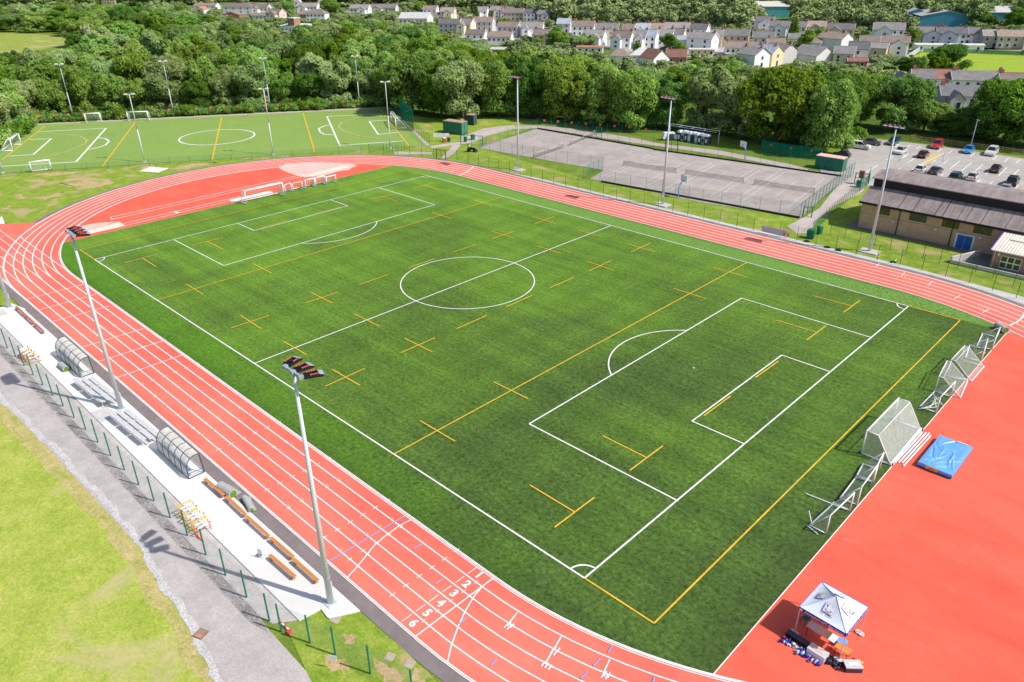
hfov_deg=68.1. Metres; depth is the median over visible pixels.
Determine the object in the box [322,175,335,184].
football goal
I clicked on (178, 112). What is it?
shrub
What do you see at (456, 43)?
broadleaf tree
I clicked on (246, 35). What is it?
broadleaf tree
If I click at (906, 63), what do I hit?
broadleaf tree
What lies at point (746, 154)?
fence
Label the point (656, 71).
broadleaf tree
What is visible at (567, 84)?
broadleaf tree
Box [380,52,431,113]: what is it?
broadleaf tree
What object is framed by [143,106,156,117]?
shrub
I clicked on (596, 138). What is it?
court kerb
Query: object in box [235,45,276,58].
broadleaf tree
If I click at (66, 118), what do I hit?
shrub
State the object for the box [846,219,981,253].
path
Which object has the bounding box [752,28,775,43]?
house
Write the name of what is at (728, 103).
broadleaf tree
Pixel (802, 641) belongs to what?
kit box
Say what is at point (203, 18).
broadleaf tree
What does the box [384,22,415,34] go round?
broadleaf tree
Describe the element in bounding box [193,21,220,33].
broadleaf tree
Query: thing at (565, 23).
house
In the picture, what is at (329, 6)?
broadleaf tree
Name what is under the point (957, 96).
house
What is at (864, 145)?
parked car
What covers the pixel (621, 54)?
house
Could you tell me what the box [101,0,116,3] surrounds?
house
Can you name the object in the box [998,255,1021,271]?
window frame
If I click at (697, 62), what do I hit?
broadleaf tree
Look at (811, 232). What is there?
litter bin
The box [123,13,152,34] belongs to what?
broadleaf tree
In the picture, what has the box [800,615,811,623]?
folding chair
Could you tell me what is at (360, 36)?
broadleaf tree
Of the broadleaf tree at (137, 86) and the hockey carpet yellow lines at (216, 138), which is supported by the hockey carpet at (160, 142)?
the hockey carpet yellow lines at (216, 138)
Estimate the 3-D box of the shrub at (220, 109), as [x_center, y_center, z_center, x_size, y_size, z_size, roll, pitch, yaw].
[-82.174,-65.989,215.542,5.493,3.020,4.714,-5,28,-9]
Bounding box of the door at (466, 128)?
[464,121,467,132]
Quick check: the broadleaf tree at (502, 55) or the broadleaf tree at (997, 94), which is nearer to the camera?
the broadleaf tree at (997, 94)
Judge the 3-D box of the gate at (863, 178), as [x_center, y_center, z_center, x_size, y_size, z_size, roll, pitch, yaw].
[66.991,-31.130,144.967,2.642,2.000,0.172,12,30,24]
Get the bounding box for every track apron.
[64,164,391,241]
[715,331,1023,681]
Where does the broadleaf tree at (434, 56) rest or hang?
on the woodland floor
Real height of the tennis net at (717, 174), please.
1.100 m
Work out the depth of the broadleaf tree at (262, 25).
341.11 m
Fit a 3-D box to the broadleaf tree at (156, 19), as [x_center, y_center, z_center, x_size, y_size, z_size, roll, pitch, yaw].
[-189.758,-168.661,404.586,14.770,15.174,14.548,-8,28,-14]
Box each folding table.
[806,620,838,647]
[834,641,852,657]
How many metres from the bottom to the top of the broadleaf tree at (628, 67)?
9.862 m
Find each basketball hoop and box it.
[678,174,687,197]
[740,141,746,159]
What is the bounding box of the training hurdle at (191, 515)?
[185,511,200,530]
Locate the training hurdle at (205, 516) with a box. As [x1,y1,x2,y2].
[191,515,206,535]
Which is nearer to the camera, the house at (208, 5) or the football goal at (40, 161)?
the football goal at (40, 161)
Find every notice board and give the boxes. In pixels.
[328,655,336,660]
[433,133,448,136]
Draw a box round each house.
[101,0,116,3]
[193,1,220,8]
[194,6,208,13]
[222,1,251,13]
[223,11,244,18]
[251,2,272,12]
[251,13,265,19]
[265,7,286,18]
[280,17,311,32]
[296,1,320,11]
[297,10,308,17]
[305,9,328,19]
[349,3,371,13]
[371,2,398,13]
[398,12,433,22]
[422,3,438,11]
[431,12,442,17]
[438,16,461,32]
[440,5,456,17]
[455,16,476,33]
[464,27,486,39]
[473,5,488,16]
[473,14,495,30]
[486,29,513,42]
[490,4,501,17]
[490,47,506,51]
[497,19,520,36]
[500,4,515,17]
[502,6,524,20]
[520,19,544,36]
[523,7,536,21]
[531,26,551,46]
[537,7,550,20]
[556,18,571,32]
[571,18,595,35]
[576,45,603,52]
[581,26,607,46]
[595,20,619,39]
[609,48,629,60]
[610,28,634,48]
[621,21,636,29]
[630,48,646,62]
[633,28,647,47]
[636,20,650,29]
[639,48,669,63]
[645,27,659,47]
[650,20,664,29]
[657,26,674,46]
[664,19,691,34]
[666,49,687,63]
[670,25,686,38]
[677,35,686,44]
[686,29,719,49]
[688,20,710,31]
[689,48,715,55]
[710,26,723,46]
[721,27,750,46]
[724,38,757,53]
[736,42,770,67]
[746,15,774,29]
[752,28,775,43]
[756,41,784,66]
[765,35,785,43]
[768,18,807,37]
[768,40,798,63]
[787,33,804,42]
[796,44,833,62]
[806,18,827,29]
[809,36,822,45]
[816,28,853,50]
[825,20,855,35]
[833,45,856,63]
[845,57,868,66]
[848,41,871,56]
[859,35,880,41]
[868,42,889,55]
[872,19,905,35]
[880,33,910,56]
[894,71,905,77]
[907,65,959,81]
[910,24,944,42]
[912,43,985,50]
[922,77,950,100]
[934,80,984,111]
[936,24,968,42]
[949,66,1001,84]
[959,24,985,42]
[977,26,1007,47]
[994,27,1023,49]
[994,68,1023,80]
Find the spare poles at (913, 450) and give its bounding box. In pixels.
[894,432,930,466]
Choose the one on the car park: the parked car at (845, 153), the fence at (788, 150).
the parked car at (845, 153)
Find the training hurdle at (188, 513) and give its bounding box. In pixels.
[183,507,197,527]
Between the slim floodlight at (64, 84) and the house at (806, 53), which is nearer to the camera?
the slim floodlight at (64, 84)
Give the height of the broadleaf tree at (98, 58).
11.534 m
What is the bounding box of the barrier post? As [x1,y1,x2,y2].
[280,621,291,634]
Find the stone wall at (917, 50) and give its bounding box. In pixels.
[898,47,919,65]
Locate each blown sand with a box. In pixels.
[80,221,116,230]
[279,162,356,176]
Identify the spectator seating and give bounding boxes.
[73,376,116,407]
[108,409,157,445]
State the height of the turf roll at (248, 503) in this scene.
0.374 m
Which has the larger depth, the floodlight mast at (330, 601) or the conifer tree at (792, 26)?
the conifer tree at (792, 26)
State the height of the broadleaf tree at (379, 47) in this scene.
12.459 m
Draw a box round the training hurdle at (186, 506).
[179,502,194,520]
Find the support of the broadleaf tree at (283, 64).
on the woodland floor
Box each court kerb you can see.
[537,128,652,148]
[601,180,799,217]
[653,148,840,176]
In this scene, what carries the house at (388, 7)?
on the village gardens
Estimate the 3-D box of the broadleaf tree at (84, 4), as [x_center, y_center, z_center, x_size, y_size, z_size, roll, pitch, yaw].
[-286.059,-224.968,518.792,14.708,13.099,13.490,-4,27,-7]
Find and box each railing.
[383,141,404,152]
[813,211,826,228]
[859,169,870,189]
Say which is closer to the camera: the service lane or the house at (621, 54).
the service lane
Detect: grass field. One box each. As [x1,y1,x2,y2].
[0,422,208,681]
[898,51,1023,71]
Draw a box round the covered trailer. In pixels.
[661,131,676,139]
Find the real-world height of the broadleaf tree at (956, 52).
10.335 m
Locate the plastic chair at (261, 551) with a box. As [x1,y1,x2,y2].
[257,548,266,558]
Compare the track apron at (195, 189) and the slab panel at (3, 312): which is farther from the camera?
the track apron at (195, 189)
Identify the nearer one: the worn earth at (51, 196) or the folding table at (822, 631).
the folding table at (822, 631)
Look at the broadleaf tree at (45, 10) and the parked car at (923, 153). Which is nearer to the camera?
the parked car at (923, 153)
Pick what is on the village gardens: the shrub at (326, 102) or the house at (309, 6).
the house at (309, 6)
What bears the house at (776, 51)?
on the village gardens
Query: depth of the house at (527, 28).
396.42 m
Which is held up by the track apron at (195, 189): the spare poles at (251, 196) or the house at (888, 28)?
the spare poles at (251, 196)
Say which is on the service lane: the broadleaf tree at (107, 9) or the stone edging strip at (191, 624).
the stone edging strip at (191, 624)
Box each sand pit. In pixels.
[88,222,124,232]
[308,165,347,176]
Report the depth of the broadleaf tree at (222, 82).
218.46 m
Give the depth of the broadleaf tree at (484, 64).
215.03 m
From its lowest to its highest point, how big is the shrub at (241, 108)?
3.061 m
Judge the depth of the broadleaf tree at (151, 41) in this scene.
305.38 m
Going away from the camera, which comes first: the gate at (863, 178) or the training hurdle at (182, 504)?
the training hurdle at (182, 504)
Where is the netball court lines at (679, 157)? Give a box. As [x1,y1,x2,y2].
[497,135,818,208]
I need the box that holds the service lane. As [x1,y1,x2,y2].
[0,354,311,681]
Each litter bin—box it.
[806,228,816,238]
[816,225,823,233]
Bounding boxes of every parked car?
[831,150,851,157]
[849,139,870,149]
[861,137,882,145]
[887,135,900,145]
[893,145,907,154]
[913,164,927,172]
[917,150,929,158]
[927,166,943,174]
[930,138,943,148]
[948,170,963,178]
[962,144,974,153]
[966,171,978,180]
[984,145,998,155]
[989,164,1002,172]
[1001,183,1012,187]
[1005,174,1020,186]
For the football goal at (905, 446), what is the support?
on the turf infield
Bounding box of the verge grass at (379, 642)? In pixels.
[286,610,435,681]
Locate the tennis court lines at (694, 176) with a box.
[497,134,825,207]
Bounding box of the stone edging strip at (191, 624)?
[0,392,224,681]
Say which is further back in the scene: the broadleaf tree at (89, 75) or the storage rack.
the broadleaf tree at (89, 75)
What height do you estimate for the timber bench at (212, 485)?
0.435 m
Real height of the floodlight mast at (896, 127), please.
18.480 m
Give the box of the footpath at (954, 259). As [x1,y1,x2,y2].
[950,250,1023,279]
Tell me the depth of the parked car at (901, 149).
165.51 m
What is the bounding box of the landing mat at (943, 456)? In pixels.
[917,435,972,478]
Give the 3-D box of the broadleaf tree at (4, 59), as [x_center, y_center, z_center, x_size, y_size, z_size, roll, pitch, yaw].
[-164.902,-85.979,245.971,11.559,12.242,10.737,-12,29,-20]
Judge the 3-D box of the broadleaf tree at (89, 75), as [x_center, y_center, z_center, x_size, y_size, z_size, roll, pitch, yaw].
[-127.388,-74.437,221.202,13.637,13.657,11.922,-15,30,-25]
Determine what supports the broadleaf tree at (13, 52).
on the woodland floor
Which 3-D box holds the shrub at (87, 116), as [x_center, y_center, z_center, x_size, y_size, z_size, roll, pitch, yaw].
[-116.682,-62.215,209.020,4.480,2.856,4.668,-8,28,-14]
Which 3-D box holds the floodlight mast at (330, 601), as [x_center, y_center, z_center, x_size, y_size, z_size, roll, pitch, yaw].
[-12.323,9.729,48.557,3.175,18.580,1.656,23,36,38]
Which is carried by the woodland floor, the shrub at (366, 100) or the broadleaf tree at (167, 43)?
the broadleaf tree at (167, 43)
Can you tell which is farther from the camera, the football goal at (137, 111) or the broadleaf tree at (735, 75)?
the football goal at (137, 111)
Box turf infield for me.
[61,166,1004,673]
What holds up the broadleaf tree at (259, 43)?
on the woodland floor
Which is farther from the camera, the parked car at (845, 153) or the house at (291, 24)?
the house at (291, 24)
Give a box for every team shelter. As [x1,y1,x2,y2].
[55,336,94,377]
[156,426,204,478]
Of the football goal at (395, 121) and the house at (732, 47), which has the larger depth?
the house at (732, 47)
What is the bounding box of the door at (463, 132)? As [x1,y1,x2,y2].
[461,123,464,133]
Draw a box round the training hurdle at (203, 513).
[189,512,205,532]
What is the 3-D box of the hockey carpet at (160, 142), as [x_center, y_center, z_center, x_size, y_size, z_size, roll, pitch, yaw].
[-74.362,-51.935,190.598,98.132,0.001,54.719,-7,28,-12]
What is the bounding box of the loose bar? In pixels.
[806,493,848,510]
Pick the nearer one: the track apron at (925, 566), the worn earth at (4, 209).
the track apron at (925, 566)
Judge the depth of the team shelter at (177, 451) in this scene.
66.24 m
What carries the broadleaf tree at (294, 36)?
on the ground at (724, 144)
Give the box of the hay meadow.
[0,33,67,53]
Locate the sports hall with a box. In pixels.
[858,168,1023,254]
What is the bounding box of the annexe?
[989,231,1023,274]
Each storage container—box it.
[443,119,467,134]
[466,113,476,124]
[814,153,847,171]
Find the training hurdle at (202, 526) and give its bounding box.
[196,521,211,540]
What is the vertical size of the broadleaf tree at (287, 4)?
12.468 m
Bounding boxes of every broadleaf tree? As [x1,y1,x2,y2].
[0,9,9,29]
[0,13,22,31]
[0,52,17,65]
[0,56,17,67]
[0,60,16,77]
[0,71,17,112]
[0,78,28,121]
[0,94,16,125]
[1,79,37,114]
[2,4,27,25]
[7,50,18,55]
[8,71,33,102]
[13,2,39,26]
[15,56,59,81]
[16,49,52,67]
[19,10,49,32]
[21,47,62,63]
[29,77,70,116]
[38,4,58,8]
[39,8,51,23]
[42,10,61,31]
[46,48,77,65]
[47,3,69,15]
[49,63,94,104]
[55,12,82,32]
[58,10,87,17]
[58,16,98,41]
[58,65,98,113]
[63,2,79,6]
[64,29,97,51]
[67,44,83,55]
[70,4,89,12]
[73,52,94,65]
[76,61,93,94]
[77,26,123,40]
[78,35,115,53]
[81,2,103,8]
[85,4,104,11]
[85,9,109,20]
[87,56,112,65]
[88,48,111,61]
[89,59,126,100]
[90,15,104,21]
[90,72,133,109]
[95,20,135,37]
[101,34,129,48]
[102,16,126,26]
[105,4,125,18]
[109,38,148,78]
[110,5,135,20]
[111,52,154,100]
[118,78,153,109]
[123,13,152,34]
[125,21,144,34]
[128,25,140,37]
[131,2,150,12]
[135,30,163,53]
[140,29,164,56]
[141,53,186,100]
[142,9,168,34]
[143,73,186,109]
[147,0,173,22]
[161,39,192,78]
[162,18,190,35]
[163,27,196,41]
[165,35,185,51]
[168,10,197,21]
[169,2,187,7]
[170,44,202,86]
[171,4,192,12]
[174,14,201,24]
[179,32,204,39]
[180,34,216,53]
[180,75,212,107]
[181,24,199,31]
[184,56,223,97]
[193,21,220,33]
[196,15,220,21]
[197,27,216,37]
[203,51,224,67]
[205,30,231,50]
[206,18,218,22]
[209,41,220,52]
[209,65,239,105]
[210,31,233,47]
[213,52,242,95]
[218,19,246,30]
[221,48,231,52]
[225,25,251,34]
[226,17,244,21]
[229,34,240,43]
[229,46,241,53]
[231,42,245,48]
[231,62,269,105]
[234,51,278,101]
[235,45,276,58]
[236,28,274,43]
[243,38,274,49]
[244,20,269,31]
[262,40,297,75]
[265,56,292,78]
[269,29,278,40]
[269,72,299,103]
[279,0,295,13]
[281,33,303,69]
[282,43,325,83]
[291,24,316,33]
[292,72,325,100]
[295,27,312,40]
[295,52,332,95]
[302,32,334,47]
[310,22,342,38]
[311,21,322,25]
[318,60,352,100]
[319,42,343,60]
[320,0,340,17]
[328,52,345,63]
[332,57,372,99]
[333,25,354,39]
[334,35,347,45]
[338,17,379,32]
[338,20,364,33]
[341,48,373,92]
[342,36,376,63]
[348,31,378,43]
[351,69,377,98]
[357,29,384,34]
[368,62,402,96]
[371,51,404,91]
[373,22,390,32]
[373,34,401,45]
[374,43,384,53]
[374,63,409,101]
[375,0,383,3]
[376,46,397,58]
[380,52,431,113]
[382,43,409,55]
[383,33,409,44]
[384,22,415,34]
[388,40,410,55]
[396,25,419,38]
[408,37,439,54]
[411,24,440,37]
[412,47,432,55]
[413,1,426,11]
[419,59,451,116]
[422,53,447,94]
[427,35,446,45]
[429,46,456,61]
[431,59,484,118]
[438,34,448,41]
[439,39,465,48]
[446,44,480,56]
[446,49,476,101]
[464,42,489,50]
[472,60,507,105]
[473,55,504,97]
[478,50,491,56]
[480,60,516,116]
[493,49,510,54]
[497,51,509,62]
[503,51,543,95]
[511,56,548,117]
[521,44,545,56]
[521,47,555,65]
[533,37,542,43]
[540,63,591,121]
[545,25,569,44]
[551,53,599,112]
[569,35,586,48]
[580,33,596,44]
[583,65,615,125]
[598,66,625,116]
[600,58,612,67]
[606,68,660,130]
[624,64,644,72]
[631,65,665,109]
[632,40,640,50]
[640,72,691,128]
[659,33,679,51]
[659,72,691,110]
[669,67,691,95]
[675,42,686,48]
[681,63,710,76]
[685,64,732,131]
[690,59,706,66]
[690,64,711,101]
[710,61,730,77]
[712,57,734,66]
[713,59,744,74]
[716,75,765,137]
[724,71,759,123]
[735,63,826,142]
[735,65,762,89]
[778,65,869,137]
[797,29,816,45]
[800,79,859,152]
[805,63,827,74]
[814,26,825,35]
[822,70,877,125]
[836,67,865,73]
[857,72,888,116]
[858,79,883,121]
[870,74,937,130]
[876,72,894,103]
[897,54,916,71]
[906,27,922,42]
[906,99,953,131]
[914,55,928,67]
[926,52,950,68]
[932,43,973,69]
[935,108,971,135]
[956,102,1004,137]
[969,9,990,24]
[972,78,1023,144]
[977,14,998,26]
[1002,99,1023,141]
[1003,7,1023,27]
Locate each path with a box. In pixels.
[38,107,388,124]
[389,107,429,145]
[394,151,431,154]
[430,125,807,169]
[512,173,1023,303]
[788,178,865,233]
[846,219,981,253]
[962,254,991,267]
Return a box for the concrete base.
[139,167,167,172]
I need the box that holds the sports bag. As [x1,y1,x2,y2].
[825,655,841,669]
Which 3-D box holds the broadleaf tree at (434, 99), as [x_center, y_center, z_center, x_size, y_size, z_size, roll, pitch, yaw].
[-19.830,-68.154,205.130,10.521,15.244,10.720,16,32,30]
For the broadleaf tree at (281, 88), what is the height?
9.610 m
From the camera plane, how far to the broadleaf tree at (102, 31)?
320.62 m
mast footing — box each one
[510,167,525,171]
[653,201,671,206]
[858,247,880,255]
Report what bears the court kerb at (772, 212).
on the verge grass at (31, 207)
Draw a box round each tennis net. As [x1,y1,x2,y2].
[685,170,743,181]
[753,180,815,193]
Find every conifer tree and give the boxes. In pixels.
[472,4,479,15]
[786,18,794,34]
[792,18,799,32]
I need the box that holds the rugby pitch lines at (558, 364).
[80,170,960,623]
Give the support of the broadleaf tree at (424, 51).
on the woodland floor
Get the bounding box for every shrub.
[0,125,23,143]
[0,128,13,147]
[4,119,32,136]
[13,115,37,125]
[29,111,40,121]
[39,114,48,122]
[45,112,64,122]
[61,113,71,121]
[69,112,83,121]
[80,111,95,119]
[85,109,104,120]
[99,111,114,119]
[104,107,128,119]
[115,111,135,119]
[129,107,145,117]
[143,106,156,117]
[153,108,161,117]
[159,109,174,117]
[171,108,183,115]
[172,104,196,115]
[194,107,208,115]
[204,106,219,113]
[215,103,231,113]
[224,105,240,114]
[234,102,249,112]
[241,102,261,113]
[259,103,269,110]
[261,103,278,111]
[277,102,292,110]
[289,103,299,109]
[294,100,310,109]
[303,96,322,109]
[318,98,332,109]
[331,99,345,108]
[339,100,356,108]
[351,97,364,106]
[357,95,379,106]
[372,97,385,105]
[845,132,860,139]
[847,126,868,138]
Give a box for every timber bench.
[15,306,24,316]
[24,314,33,324]
[33,323,44,333]
[203,478,224,497]
[225,495,246,517]
[245,515,269,538]
[268,554,296,579]
[269,536,294,559]
[292,558,318,583]
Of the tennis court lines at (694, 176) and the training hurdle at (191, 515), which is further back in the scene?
the tennis court lines at (694, 176)
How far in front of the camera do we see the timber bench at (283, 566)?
55.09 m
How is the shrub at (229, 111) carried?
on the woodland floor
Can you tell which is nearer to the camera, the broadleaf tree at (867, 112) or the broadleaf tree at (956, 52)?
the broadleaf tree at (867, 112)
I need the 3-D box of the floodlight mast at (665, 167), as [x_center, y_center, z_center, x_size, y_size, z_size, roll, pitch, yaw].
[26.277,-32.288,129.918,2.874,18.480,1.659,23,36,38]
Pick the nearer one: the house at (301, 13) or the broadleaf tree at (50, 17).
the broadleaf tree at (50, 17)
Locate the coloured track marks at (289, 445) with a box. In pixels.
[7,155,929,551]
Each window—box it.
[879,207,890,216]
[908,213,926,223]
[940,219,959,229]
[972,225,992,236]
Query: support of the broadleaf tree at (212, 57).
on the woodland floor
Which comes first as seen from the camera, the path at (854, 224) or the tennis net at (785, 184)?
the path at (854, 224)
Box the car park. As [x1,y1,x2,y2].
[819,139,1023,189]
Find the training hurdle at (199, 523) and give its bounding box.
[192,519,209,538]
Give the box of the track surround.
[0,154,1023,681]
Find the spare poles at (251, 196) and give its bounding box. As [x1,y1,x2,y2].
[229,191,272,201]
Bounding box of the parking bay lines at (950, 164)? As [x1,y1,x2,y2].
[852,143,1020,188]
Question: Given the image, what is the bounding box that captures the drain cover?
[192,628,208,639]
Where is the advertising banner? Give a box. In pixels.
[762,225,787,236]
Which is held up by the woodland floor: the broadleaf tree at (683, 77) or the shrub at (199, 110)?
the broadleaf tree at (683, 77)
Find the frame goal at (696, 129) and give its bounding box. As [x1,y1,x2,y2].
[669,123,719,143]
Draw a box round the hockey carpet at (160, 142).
[0,108,424,172]
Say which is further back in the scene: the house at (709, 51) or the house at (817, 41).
the house at (817, 41)
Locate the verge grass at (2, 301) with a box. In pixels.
[0,289,16,306]
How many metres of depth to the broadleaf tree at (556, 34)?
341.67 m
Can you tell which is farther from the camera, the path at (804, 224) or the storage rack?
the storage rack
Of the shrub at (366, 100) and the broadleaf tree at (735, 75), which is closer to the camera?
the broadleaf tree at (735, 75)
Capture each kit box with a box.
[786,629,810,648]
[806,642,829,663]
[842,659,863,672]
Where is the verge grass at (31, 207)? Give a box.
[0,110,1023,296]
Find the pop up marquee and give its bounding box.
[790,581,868,661]
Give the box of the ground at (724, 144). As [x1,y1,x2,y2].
[0,0,1023,681]
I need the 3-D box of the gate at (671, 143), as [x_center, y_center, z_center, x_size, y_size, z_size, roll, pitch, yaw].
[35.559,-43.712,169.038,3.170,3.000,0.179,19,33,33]
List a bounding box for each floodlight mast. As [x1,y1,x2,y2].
[0,274,13,308]
[64,226,126,410]
[282,356,337,608]
[508,75,521,169]
[660,96,676,204]
[866,124,905,251]
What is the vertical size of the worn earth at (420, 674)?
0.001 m
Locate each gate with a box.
[460,134,482,145]
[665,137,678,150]
[802,206,813,217]
[854,172,870,183]
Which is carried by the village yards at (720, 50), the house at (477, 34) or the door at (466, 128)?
the house at (477, 34)
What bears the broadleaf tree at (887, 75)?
on the woodland floor
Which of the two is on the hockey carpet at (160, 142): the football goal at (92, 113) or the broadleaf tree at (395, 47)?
the football goal at (92, 113)
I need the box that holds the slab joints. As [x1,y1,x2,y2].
[8,313,245,528]
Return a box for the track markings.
[0,161,1023,679]
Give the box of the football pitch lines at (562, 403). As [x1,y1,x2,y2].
[96,175,908,577]
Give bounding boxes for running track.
[3,156,1023,681]
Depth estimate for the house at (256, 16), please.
527.54 m
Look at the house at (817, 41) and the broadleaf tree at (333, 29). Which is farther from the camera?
the house at (817, 41)
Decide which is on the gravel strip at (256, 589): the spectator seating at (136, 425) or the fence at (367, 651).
the fence at (367, 651)
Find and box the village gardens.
[187,2,1021,70]
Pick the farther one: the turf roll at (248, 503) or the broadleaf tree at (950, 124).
the broadleaf tree at (950, 124)
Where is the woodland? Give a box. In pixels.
[0,0,1023,75]
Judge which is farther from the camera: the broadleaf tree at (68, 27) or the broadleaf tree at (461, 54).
the broadleaf tree at (68, 27)
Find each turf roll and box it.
[57,362,71,370]
[216,481,241,497]
[241,495,256,511]
[994,322,1010,332]
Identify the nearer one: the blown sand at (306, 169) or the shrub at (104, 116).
the blown sand at (306, 169)
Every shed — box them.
[755,1,790,16]
[905,8,923,23]
[913,9,969,26]
[988,6,1011,20]
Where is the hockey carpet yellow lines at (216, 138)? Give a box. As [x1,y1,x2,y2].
[2,109,408,165]
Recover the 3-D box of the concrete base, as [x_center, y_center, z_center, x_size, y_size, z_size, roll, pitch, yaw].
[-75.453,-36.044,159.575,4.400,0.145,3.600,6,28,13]
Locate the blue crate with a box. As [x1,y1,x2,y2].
[835,637,847,645]
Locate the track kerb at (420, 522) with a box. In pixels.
[60,164,1023,681]
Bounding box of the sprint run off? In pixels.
[0,223,36,285]
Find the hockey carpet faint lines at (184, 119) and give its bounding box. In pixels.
[0,109,378,162]
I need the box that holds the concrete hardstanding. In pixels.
[0,303,359,620]
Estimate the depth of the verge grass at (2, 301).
99.60 m
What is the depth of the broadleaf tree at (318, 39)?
276.20 m
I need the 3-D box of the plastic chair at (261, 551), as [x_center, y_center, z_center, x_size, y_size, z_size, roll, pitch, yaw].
[-18.601,15.698,56.412,0.450,0.905,0.450,11,29,22]
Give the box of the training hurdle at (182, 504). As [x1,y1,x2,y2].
[176,499,191,516]
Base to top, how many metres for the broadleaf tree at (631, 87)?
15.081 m
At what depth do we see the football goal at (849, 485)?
62.11 m
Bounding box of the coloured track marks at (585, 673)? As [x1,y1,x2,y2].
[164,386,654,681]
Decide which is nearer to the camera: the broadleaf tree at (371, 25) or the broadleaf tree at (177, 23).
the broadleaf tree at (371, 25)
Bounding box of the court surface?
[479,129,847,216]
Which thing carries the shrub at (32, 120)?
on the woodland floor
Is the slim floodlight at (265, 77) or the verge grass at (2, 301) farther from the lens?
the slim floodlight at (265, 77)
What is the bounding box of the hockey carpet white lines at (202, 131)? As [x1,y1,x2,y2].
[11,113,397,165]
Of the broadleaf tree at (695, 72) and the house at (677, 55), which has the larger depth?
the house at (677, 55)
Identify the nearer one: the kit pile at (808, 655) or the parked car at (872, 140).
the kit pile at (808, 655)
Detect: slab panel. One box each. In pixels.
[0,309,7,315]
[90,407,117,421]
[241,540,357,618]
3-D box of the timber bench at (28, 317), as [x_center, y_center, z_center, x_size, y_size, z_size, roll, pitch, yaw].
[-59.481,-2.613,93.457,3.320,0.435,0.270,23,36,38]
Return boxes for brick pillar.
[858,170,865,178]
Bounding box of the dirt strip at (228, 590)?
[0,344,267,631]
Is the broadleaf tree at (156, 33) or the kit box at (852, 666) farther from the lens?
the broadleaf tree at (156, 33)
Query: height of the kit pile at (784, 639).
0.318 m
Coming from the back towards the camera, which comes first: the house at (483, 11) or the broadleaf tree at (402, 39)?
the house at (483, 11)
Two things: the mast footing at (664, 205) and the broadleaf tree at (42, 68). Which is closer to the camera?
the mast footing at (664, 205)
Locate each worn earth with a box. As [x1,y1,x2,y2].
[0,205,11,212]
[13,193,25,199]
[25,178,46,182]
[34,171,78,176]
[39,192,63,199]
[59,177,113,190]
[173,162,216,170]
[242,155,289,159]
[325,654,349,678]
[341,633,358,643]
[373,659,402,681]
[412,668,433,681]
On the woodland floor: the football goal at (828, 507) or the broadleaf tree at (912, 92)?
the broadleaf tree at (912, 92)
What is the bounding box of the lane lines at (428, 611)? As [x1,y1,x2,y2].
[2,155,1023,681]
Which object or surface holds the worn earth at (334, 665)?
on the verge grass at (379, 642)
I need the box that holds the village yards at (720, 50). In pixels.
[433,14,1021,107]
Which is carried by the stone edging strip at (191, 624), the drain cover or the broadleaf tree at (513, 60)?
the drain cover
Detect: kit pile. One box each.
[780,635,804,654]
[795,650,821,665]
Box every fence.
[0,328,411,681]
[20,144,383,172]
[38,99,381,122]
[368,144,754,230]
[399,98,413,130]
[480,121,530,147]
[537,118,646,133]
[589,172,780,212]
[653,139,851,173]
[761,140,822,159]
[780,225,1020,297]
[800,162,855,214]
[826,174,869,215]
[830,221,1017,284]
[901,134,1023,154]
[923,49,1023,55]
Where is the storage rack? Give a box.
[677,130,711,144]
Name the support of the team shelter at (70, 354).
on the concrete hardstanding
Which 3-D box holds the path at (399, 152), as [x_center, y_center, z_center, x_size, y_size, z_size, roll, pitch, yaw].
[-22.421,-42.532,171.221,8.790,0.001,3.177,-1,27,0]
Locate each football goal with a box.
[0,133,21,151]
[29,159,51,171]
[83,112,101,122]
[126,111,150,120]
[240,182,283,203]
[280,183,291,193]
[289,181,302,191]
[302,178,315,188]
[312,175,325,185]
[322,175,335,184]
[390,111,405,128]
[808,492,854,533]
[839,464,878,504]
[856,452,884,482]
[859,397,922,465]
[919,381,955,412]
[934,360,967,397]
[947,345,984,381]
[965,338,987,361]
[976,327,1000,349]
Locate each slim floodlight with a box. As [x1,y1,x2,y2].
[54,63,72,112]
[123,93,145,162]
[158,60,174,115]
[258,88,274,154]
[259,57,269,103]
[351,55,360,106]
[380,81,391,148]
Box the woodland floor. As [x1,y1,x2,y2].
[10,69,1023,154]
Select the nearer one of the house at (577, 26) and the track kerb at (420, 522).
the track kerb at (420, 522)
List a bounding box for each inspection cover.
[330,616,341,623]
[383,651,395,661]
[403,659,415,668]
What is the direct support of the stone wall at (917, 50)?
on the village gardens
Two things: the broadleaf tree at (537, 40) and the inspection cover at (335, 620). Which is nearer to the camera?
the inspection cover at (335, 620)
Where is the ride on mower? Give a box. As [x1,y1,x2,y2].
[467,144,477,151]
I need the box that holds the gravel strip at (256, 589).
[0,324,297,623]
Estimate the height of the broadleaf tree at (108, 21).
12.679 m
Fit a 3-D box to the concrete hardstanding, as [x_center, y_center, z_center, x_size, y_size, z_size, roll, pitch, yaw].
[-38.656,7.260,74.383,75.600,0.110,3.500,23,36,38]
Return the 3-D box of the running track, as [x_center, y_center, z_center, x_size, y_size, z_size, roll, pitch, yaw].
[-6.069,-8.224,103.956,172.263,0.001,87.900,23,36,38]
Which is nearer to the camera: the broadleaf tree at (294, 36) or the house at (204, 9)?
the broadleaf tree at (294, 36)
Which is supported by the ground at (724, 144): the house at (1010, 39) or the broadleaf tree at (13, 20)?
the broadleaf tree at (13, 20)
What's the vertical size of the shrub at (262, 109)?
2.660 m
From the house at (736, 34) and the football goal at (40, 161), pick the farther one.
the house at (736, 34)
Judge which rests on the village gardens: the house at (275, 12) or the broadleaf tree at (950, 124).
the house at (275, 12)
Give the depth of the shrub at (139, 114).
210.38 m
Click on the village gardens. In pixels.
(607, 51)

